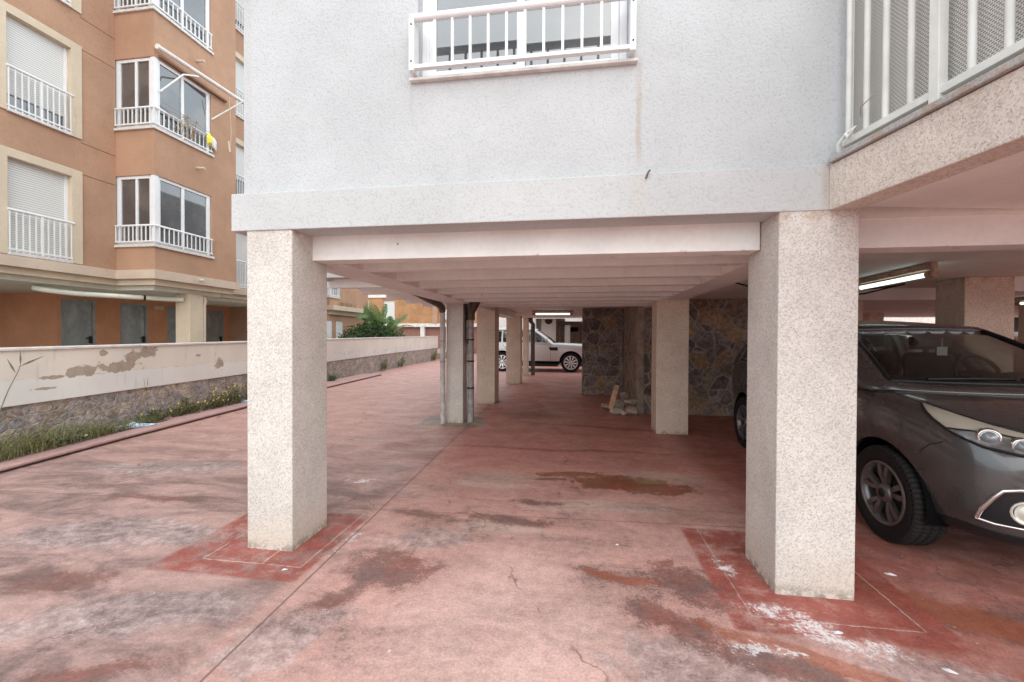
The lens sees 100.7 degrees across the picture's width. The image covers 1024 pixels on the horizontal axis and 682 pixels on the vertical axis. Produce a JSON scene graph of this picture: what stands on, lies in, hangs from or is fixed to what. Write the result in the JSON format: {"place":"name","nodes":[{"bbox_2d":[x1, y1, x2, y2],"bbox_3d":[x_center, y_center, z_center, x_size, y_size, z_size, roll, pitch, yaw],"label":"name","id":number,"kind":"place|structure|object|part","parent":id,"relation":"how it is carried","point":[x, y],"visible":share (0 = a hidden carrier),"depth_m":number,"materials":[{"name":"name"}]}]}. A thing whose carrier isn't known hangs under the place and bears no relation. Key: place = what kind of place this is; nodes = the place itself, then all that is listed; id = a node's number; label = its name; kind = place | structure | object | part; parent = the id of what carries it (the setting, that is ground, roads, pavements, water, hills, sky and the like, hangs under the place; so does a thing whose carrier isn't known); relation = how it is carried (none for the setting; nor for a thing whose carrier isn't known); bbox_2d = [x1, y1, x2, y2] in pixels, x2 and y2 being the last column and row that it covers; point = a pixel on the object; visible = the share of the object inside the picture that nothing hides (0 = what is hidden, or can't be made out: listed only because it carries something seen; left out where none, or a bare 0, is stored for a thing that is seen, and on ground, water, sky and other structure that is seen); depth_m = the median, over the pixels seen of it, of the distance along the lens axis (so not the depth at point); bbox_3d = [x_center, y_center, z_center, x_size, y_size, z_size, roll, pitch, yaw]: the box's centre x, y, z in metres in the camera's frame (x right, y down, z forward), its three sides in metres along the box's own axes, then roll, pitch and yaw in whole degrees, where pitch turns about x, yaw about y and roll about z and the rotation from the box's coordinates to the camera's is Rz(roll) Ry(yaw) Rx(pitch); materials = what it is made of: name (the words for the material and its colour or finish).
{"place":"outdoors","nodes":[
{"label":"outdoors","id":0,"kind":"place"},
{"bbox_2d":[0,0,246,347],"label":"orange building","id":1,"kind":"structure","parent":0,"point":[116,191],"depth_m":9.88,"materials":[{"name":"beige paint"}]},
{"bbox_2d":[61,298,95,345],"bbox_3d":[-11.480,-0.062,11.237,0.110,2.074,0.780,0,1,8],"label":"door","id":2,"kind":"structure","parent":1,"relation":"in","point":[78,327],"depth_m":11.23,"materials":[{"name":"metal"}]},
{"bbox_2d":[120,303,147,343],"bbox_3d":[-11.270,-0.077,12.654,0.110,2.074,0.775,0,1,8],"label":"door","id":3,"kind":"structure","parent":1,"relation":"in","point":[133,317],"depth_m":12.65,"materials":[{"name":"metal"}]},
{"bbox_2d":[113,56,213,157],"bbox_3d":[-8.646,-5.733,10.600,1.174,1.665,1.654,0,1,8],"label":"bay window","id":4,"kind":"structure","parent":1,"relation":"in","point":[138,82],"depth_m":9.95,"materials":[{"name":"white glass"}]},
{"bbox_2d":[113,0,213,54],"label":"bay window","id":5,"kind":"structure","parent":1,"relation":"in","point":[191,17],"depth_m":10.48,"materials":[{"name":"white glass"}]},
{"bbox_2d":[114,174,214,258],"bbox_3d":[-8.659,-3.023,10.629,1.174,1.665,1.654,0,1,8],"label":"bay window","id":6,"kind":"structure","parent":1,"relation":"in","point":[153,210],"depth_m":9.99,"materials":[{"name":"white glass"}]},
{"bbox_2d":[167,306,175,342],"bbox_3d":[-11.080,-0.091,14.054,0.075,2.074,0.750,0,1,8],"label":"door","id":7,"kind":"structure","parent":1,"relation":"in","point":[171,311],"depth_m":13.84,"materials":[{"name":"metal"}]},
{"bbox_2d":[172,115,199,139],"bbox_3d":[-7.987,-5.284,10.467,0.172,0.472,0.700,0,1,8],"label":"dry plant","id":8,"kind":"object","parent":1,"relation":"attached to","point":[193,130],"visible":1,"depth_m":10.46,"materials":[{"name":"brown plant"}]},
{"bbox_2d":[162,102,210,140],"bbox_3d":[-8.002,-5.407,10.575,0.171,0.401,1.363,0,1,8],"label":"clothesline","id":9,"kind":"object","parent":1,"relation":"attached to","point":[183,121],"visible":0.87,"depth_m":10.41,"materials":[{"name":"white"}]},
{"bbox_2d":[155,43,243,119],"bbox_3d":[-7.850,-6.308,10.819,0.419,1.013,2.286,0,1,8],"label":"awning","id":10,"kind":"object","parent":1,"relation":"attached to","point":[189,67],"visible":0.94,"depth_m":10.55,"materials":[{"name":"paint"}]},
{"bbox_2d":[228,97,230,151],"bbox_3d":[-7.674,-5.871,11.542,0.080,1.384,0.250,0,1,-42],"label":"cord","id":11,"kind":"object","parent":10,"relation":"hanging from","point":[229,144],"visible":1,"depth_m":11.60,"materials":[{"name":"beige paint"}]},
{"bbox_2d":[207,133,212,145],"bbox_3d":[-7.906,-5.286,11.108,0.110,0.331,0.169,0,1,8],"label":"peg bag","id":12,"kind":"object","parent":1,"relation":"hanging from","point":[209,139],"visible":1,"depth_m":11.07,"materials":[{"name":"yellow plastic"}]},
{"bbox_2d":[211,138,216,152],"bbox_3d":[-7.930,-5.240,11.305,0.032,0.360,0.183,0,1,4],"label":"cloth","id":13,"kind":"object","parent":1,"relation":"hanging from","point":[214,144],"visible":0.94,"depth_m":11.29,"materials":[{"name":"white fabric"}]},
{"bbox_2d":[206,309,223,341],"bbox_3d":[-10.849,-0.106,15.485,0.110,2.074,0.750,0,1,8],"label":"door","id":14,"kind":"structure","parent":1,"relation":"in","point":[214,318],"depth_m":15.49,"materials":[{"name":"metal"}]},
{"bbox_2d":[327,282,372,338],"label":"orange building","id":15,"kind":"structure","parent":0,"point":[339,317],"depth_m":22.23,"materials":[{"name":"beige paint"}]},
{"bbox_2d":[327,321,331,338],"bbox_3d":[-9.169,-0.054,21.227,0.030,1.920,0.500,0,1,8],"label":"door","id":16,"kind":"structure","parent":15,"relation":"in","point":[329,323],"depth_m":21.26,"materials":[{"name":"white plastic"}]},
{"bbox_2d":[327,282,340,298],"bbox_3d":[-9.497,-2.996,21.466,1.234,1.665,0.964,0,1,8],"label":"bay window","id":17,"kind":"structure","parent":15,"relation":"in","point":[332,293],"depth_m":21.17,"materials":[{"name":"white glass"}]},
{"bbox_2d":[336,321,342,337],"bbox_3d":[-9.034,-0.063,22.137,0.030,1.920,0.660,0,1,8],"label":"door","id":18,"kind":"structure","parent":15,"relation":"in","point":[339,325],"depth_m":22.16,"materials":[{"name":"white plastic"}]},
{"bbox_2d":[338,302,355,307],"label":"dry weeds","id":19,"kind":"object","parent":15,"relation":"on","point":[350,304],"visible":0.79,"depth_m":22.29,"materials":[{"name":"beige plant"}]},
{"bbox_2d":[437,349,445,358],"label":"courtyard ground","id":20,"kind":"structure","parent":0,"point":[438,353],"depth_m":30.39,"materials":[{"name":"concrete"}]},
{"bbox_2d":[338,320,407,337],"bbox_3d":[-7.248,0.114,22.345,2.102,2.427,4.619,1,1,36],"label":"bush","id":21,"kind":"object","parent":20,"relation":"on","point":[361,331],"visible":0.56,"depth_m":21.73,"materials":[{"name":"green plant"}]},
{"bbox_2d":[356,302,415,336],"bbox_3d":[-6.740,-0.438,22.974,0.501,3.194,3.922,1,1,36],"label":"banana plant","id":22,"kind":"object","parent":20,"relation":"on","point":[368,315],"visible":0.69,"depth_m":22.53,"materials":[{"name":"green plant"}]},
{"bbox_2d":[0,353,1023,681],"bbox_3d":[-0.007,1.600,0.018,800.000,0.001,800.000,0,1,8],"label":"ground","id":23,"kind":"structure","parent":0,"point":[548,525],"depth_m":2.91,"materials":[{"name":"paint"}]},
{"bbox_2d":[0,375,379,472],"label":"kerb base","id":24,"kind":"object","parent":23,"relation":"on","point":[133,436],"visible":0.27,"depth_m":6.36,"materials":[{"name":"red concrete"}]},
{"bbox_2d":[166,397,205,416],"bbox_3d":[-6.278,1.280,8.162,0.346,0.411,0.738,0,1,8],"label":"weed","id":25,"kind":"object","parent":24,"relation":"on","point":[188,408],"visible":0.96,"depth_m":8.15,"materials":[{"name":"green plant"}]},
{"bbox_2d":[0,373,381,470],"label":"kerb walk","id":26,"kind":"structure","parent":24,"relation":"on","point":[58,451],"depth_m":6.67,"materials":[{"name":"concrete"}]},
{"bbox_2d":[0,415,167,461],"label":"grass","id":27,"kind":"structure","parent":26,"relation":"on","point":[28,446],"depth_m":5.81,"materials":[{"name":"green plant"}]},
{"bbox_2d":[0,350,42,422],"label":"reed","id":28,"kind":"object","parent":27,"relation":"on","point":[20,358],"visible":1,"depth_m":5.36,"materials":[{"name":"beige plant"}]},
{"bbox_2d":[116,422,156,430],"bbox_3d":[-6.275,1.377,6.961,0.240,0.100,0.775,0,1,14],"label":"plastic scrap","id":29,"kind":"object","parent":27,"relation":"on","point":[137,425],"visible":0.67,"depth_m":7.04,"materials":[{"name":"white plastic"}]},
{"bbox_2d":[131,379,150,415],"bbox_3d":[-6.312,1.034,7.381,0.522,0.816,0.587,0,1,8],"label":"reed","id":30,"kind":"object","parent":27,"relation":"on","point":[146,396],"visible":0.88,"depth_m":7.39,"materials":[{"name":"beige plant"}]},
{"bbox_2d":[137,408,172,420],"bbox_3d":[-6.308,1.350,7.538,0.315,0.321,0.514,0,1,8],"label":"weed","id":31,"kind":"object","parent":27,"relation":"on","point":[158,416],"visible":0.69,"depth_m":7.51,"materials":[{"name":"green plant"}]},
{"bbox_2d":[195,388,229,410],"bbox_3d":[-6.240,1.226,8.877,0.342,0.504,0.778,0,1,8],"label":"weed","id":32,"kind":"object","parent":24,"relation":"on","point":[220,402],"visible":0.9,"depth_m":8.86,"materials":[{"name":"green plant"}]},
{"bbox_2d":[224,383,245,404],"bbox_3d":[-6.201,1.202,9.465,0.349,0.524,0.542,0,1,8],"label":"weed","id":33,"kind":"object","parent":24,"relation":"on","point":[234,399],"visible":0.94,"depth_m":9.46,"materials":[{"name":"green plant"}]},
{"bbox_2d":[0,336,437,449],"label":"boundary wall","id":34,"kind":"structure","parent":23,"relation":"on","point":[87,383],"depth_m":7.21,"materials":[{"name":"paint"}]},
{"bbox_2d":[328,373,339,380],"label":"weed","id":35,"kind":"object","parent":23,"relation":"on","point":[331,378],"visible":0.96,"depth_m":14.39,"materials":[{"name":"green plant"}]},
{"bbox_2d":[381,357,388,369],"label":"weed","id":36,"kind":"object","parent":23,"relation":"on","point":[384,365],"visible":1,"depth_m":19.20,"materials":[{"name":"green plant"}]},
{"bbox_2d":[398,356,406,366],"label":"weed","id":37,"kind":"object","parent":23,"relation":"on","point":[401,362],"visible":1,"depth_m":21.43,"materials":[{"name":"green plant"}]},
{"bbox_2d":[368,295,476,353],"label":"brick building","id":38,"kind":"structure","parent":23,"relation":"on","point":[424,321],"depth_m":39.80,"materials":[{"name":"brick"}]},
{"bbox_2d":[499,328,581,371],"bbox_3d":[1.242,0.371,20.191,5.116,2.028,2.791,0,1,8],"label":"parked car","id":39,"kind":"object","parent":23,"relation":"on","point":[550,352],"visible":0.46,"depth_m":19.07,"materials":[{"name":"white paint"}]},
{"bbox_2d":[601,403,608,408],"bbox_3d":[2.073,1.437,9.373,0.206,0.140,0.265,0,1,13],"label":"rubble stone","id":40,"kind":"object","parent":23,"relation":"on","point":[604,405],"visible":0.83,"depth_m":9.30,"materials":[{"name":"grey stone"}]},
{"bbox_2d":[609,406,624,413],"bbox_3d":[2.192,1.437,8.838,0.320,0.154,0.190,1,1,38],"label":"rubble stone","id":41,"kind":"object","parent":23,"relation":"on","point":[616,410],"visible":0.81,"depth_m":8.76,"materials":[{"name":"grey stone"}]},
{"bbox_2d":[608,385,618,409],"bbox_3d":[2.121,1.173,8.857,0.327,0.532,0.158,0,1,-32],"label":"timber offcut","id":42,"kind":"object","parent":41,"relation":"on","point":[613,397],"visible":1,"depth_m":8.80,"materials":[{"name":"brown wood"}]},
{"bbox_2d":[614,399,624,407],"bbox_3d":[2.253,1.372,9.103,0.294,0.277,0.261,0,1,1],"label":"rubble stone","id":43,"kind":"object","parent":23,"relation":"on","point":[619,403],"visible":0.49,"depth_m":8.99,"materials":[{"name":"grey stone"}]},
{"bbox_2d":[620,392,628,399],"bbox_3d":[2.413,1.180,9.102,0.202,0.183,0.144,0,1,-14],"label":"rubble stone","id":44,"kind":"object","parent":43,"relation":"on","point":[624,395],"visible":0.97,"depth_m":9.06,"materials":[{"name":"grey stone"}]},
{"bbox_2d":[623,399,637,404],"bbox_3d":[2.496,1.282,8.941,0.298,0.123,0.270,0,1,8],"label":"rubble stone","id":45,"kind":"object","parent":43,"relation":"on","point":[631,401],"visible":1,"depth_m":8.85,"materials":[{"name":"grey stone"}]},
{"bbox_2d":[231,0,1023,600],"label":"white building","id":46,"kind":"structure","parent":23,"relation":"on","point":[461,162],"depth_m":2.88,"materials":[{"name":"paint"}]},
{"bbox_2d":[422,0,626,76],"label":"window","id":47,"kind":"structure","parent":46,"relation":"in","point":[614,13],"depth_m":2.99,"materials":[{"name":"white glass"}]},
{"bbox_2d":[532,310,572,314],"bbox_3d":[1.196,-0.831,12.452,1.200,0.150,0.070,0,1,8],"label":"fluorescent light","id":48,"kind":"object","parent":46,"relation":"attached to","point":[552,311],"visible":1,"depth_m":12.43,"materials":[{"name":"white plastic"}]},
{"bbox_2d":[735,282,904,294],"bbox_3d":[4.331,-0.707,6.105,2.452,0.223,0.474,0,1,1],"label":"cable","id":49,"kind":"object","parent":46,"relation":"hanging from","point":[887,287],"visible":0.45,"depth_m":5.91,"materials":[{"name":"black plastic"}]},
{"bbox_2d":[836,125,856,152],"bbox_3d":[1.961,-1.188,2.492,0.047,0.113,0.145,0,1,-4],"label":"rag","id":50,"kind":"object","parent":46,"relation":"on","point":[847,134],"visible":0.96,"depth_m":2.50,"materials":[{"name":"white fabric"}]},
{"bbox_2d":[860,91,879,116],"bbox_3d":[1.972,-1.312,2.351,0.025,0.075,0.130,0,1,3],"label":"wire","id":51,"kind":"object","parent":46,"relation":"attached to","point":[866,101],"visible":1,"depth_m":2.35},
{"bbox_2d":[858,262,938,290],"bbox_3d":[4.456,-0.735,4.993,0.070,0.150,1.404,0,1,13],"label":"fluorescent light","id":52,"kind":"object","parent":46,"relation":"attached to","point":[928,268],"visible":0.84,"depth_m":4.77,"materials":[{"name":"white plastic"}]},
{"bbox_2d":[1014,297,1023,305],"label":"fluorescent light","id":53,"kind":"object","parent":46,"relation":"attached to","point":[1019,300],"visible":0.91,"depth_m":7.94,"materials":[{"name":"white plastic"}]},
{"bbox_2d":[625,406,637,414],"bbox_3d":[2.455,1.424,8.755,0.293,0.182,0.259,0,1,-9],"label":"rubble stone","id":54,"kind":"object","parent":23,"relation":"on","point":[632,410],"visible":0.94,"depth_m":8.65,"materials":[{"name":"grey stone"}]},
{"bbox_2d":[582,299,747,415],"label":"stone wall","id":55,"kind":"structure","parent":23,"relation":"on","point":[616,346],"depth_m":8.82,"materials":[{"name":"grey stone"}]},
{"bbox_2d":[732,320,1023,547],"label":"parked car","id":56,"kind":"object","parent":23,"relation":"on","point":[939,440],"visible":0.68,"depth_m":3.17,"materials":[{"name":"paint"}]},
{"bbox_3d":[5.041,0.096,5.863,0.187,0.419,0.636,0,1,8],"label":"side window","id":57,"kind":"part","parent":56,"relation":"part of","materials":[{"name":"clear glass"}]},
{"bbox_3d":[4.936,0.104,5.064,0.191,0.419,0.887,0,1,8],"label":"side window","id":58,"kind":"part","parent":56,"relation":"part of","materials":[{"name":"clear glass"}]},
{"bbox_3d":[4.820,0.113,4.221,0.186,0.419,1.313,0,1,8],"label":"side window","id":59,"kind":"part","parent":56,"relation":"part of","materials":[{"name":"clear glass"}]},
{"bbox_2d":[941,667,958,674],"bbox_3d":[2.103,1.580,2.039,0.059,0.010,0.030,1,1,37],"label":"chip","id":60,"kind":"object","parent":23,"relation":"on","point":[949,670],"visible":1,"depth_m":2.03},
{"bbox_2d":[499,317,581,342],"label":"white building","id":61,"kind":"structure","parent":0,"point":[565,330],"depth_m":25.93,"materials":[{"name":"paint"}]},
{"bbox_2d":[545,319,552,323],"bbox_3d":[2.171,-1.135,25.144,0.480,0.300,0.480,0,1,8],"label":"dome lamp","id":62,"kind":"object","parent":61,"relation":"attached to","point":[548,321],"visible":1,"depth_m":24.96,"materials":[{"name":"black plastic"}]},
{"bbox_2d":[571,327,577,331],"bbox_3d":[4.941,-0.920,33.601,0.600,0.350,0.040,0,1,8],"label":"rear window","id":63,"kind":"structure","parent":61,"relation":"in","point":[573,329],"depth_m":33.58,"materials":[{"name":"black glass"}]},
{"bbox_2d":[883,332,1017,371],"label":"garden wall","id":64,"kind":"structure","parent":0,"point":[1015,363],"depth_m":14.89,"materials":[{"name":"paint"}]},
{"bbox_2d":[884,317,1017,331],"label":"white building","id":65,"kind":"structure","parent":0,"point":[919,319],"depth_m":23.00,"materials":[{"name":"paint"}]}
]}

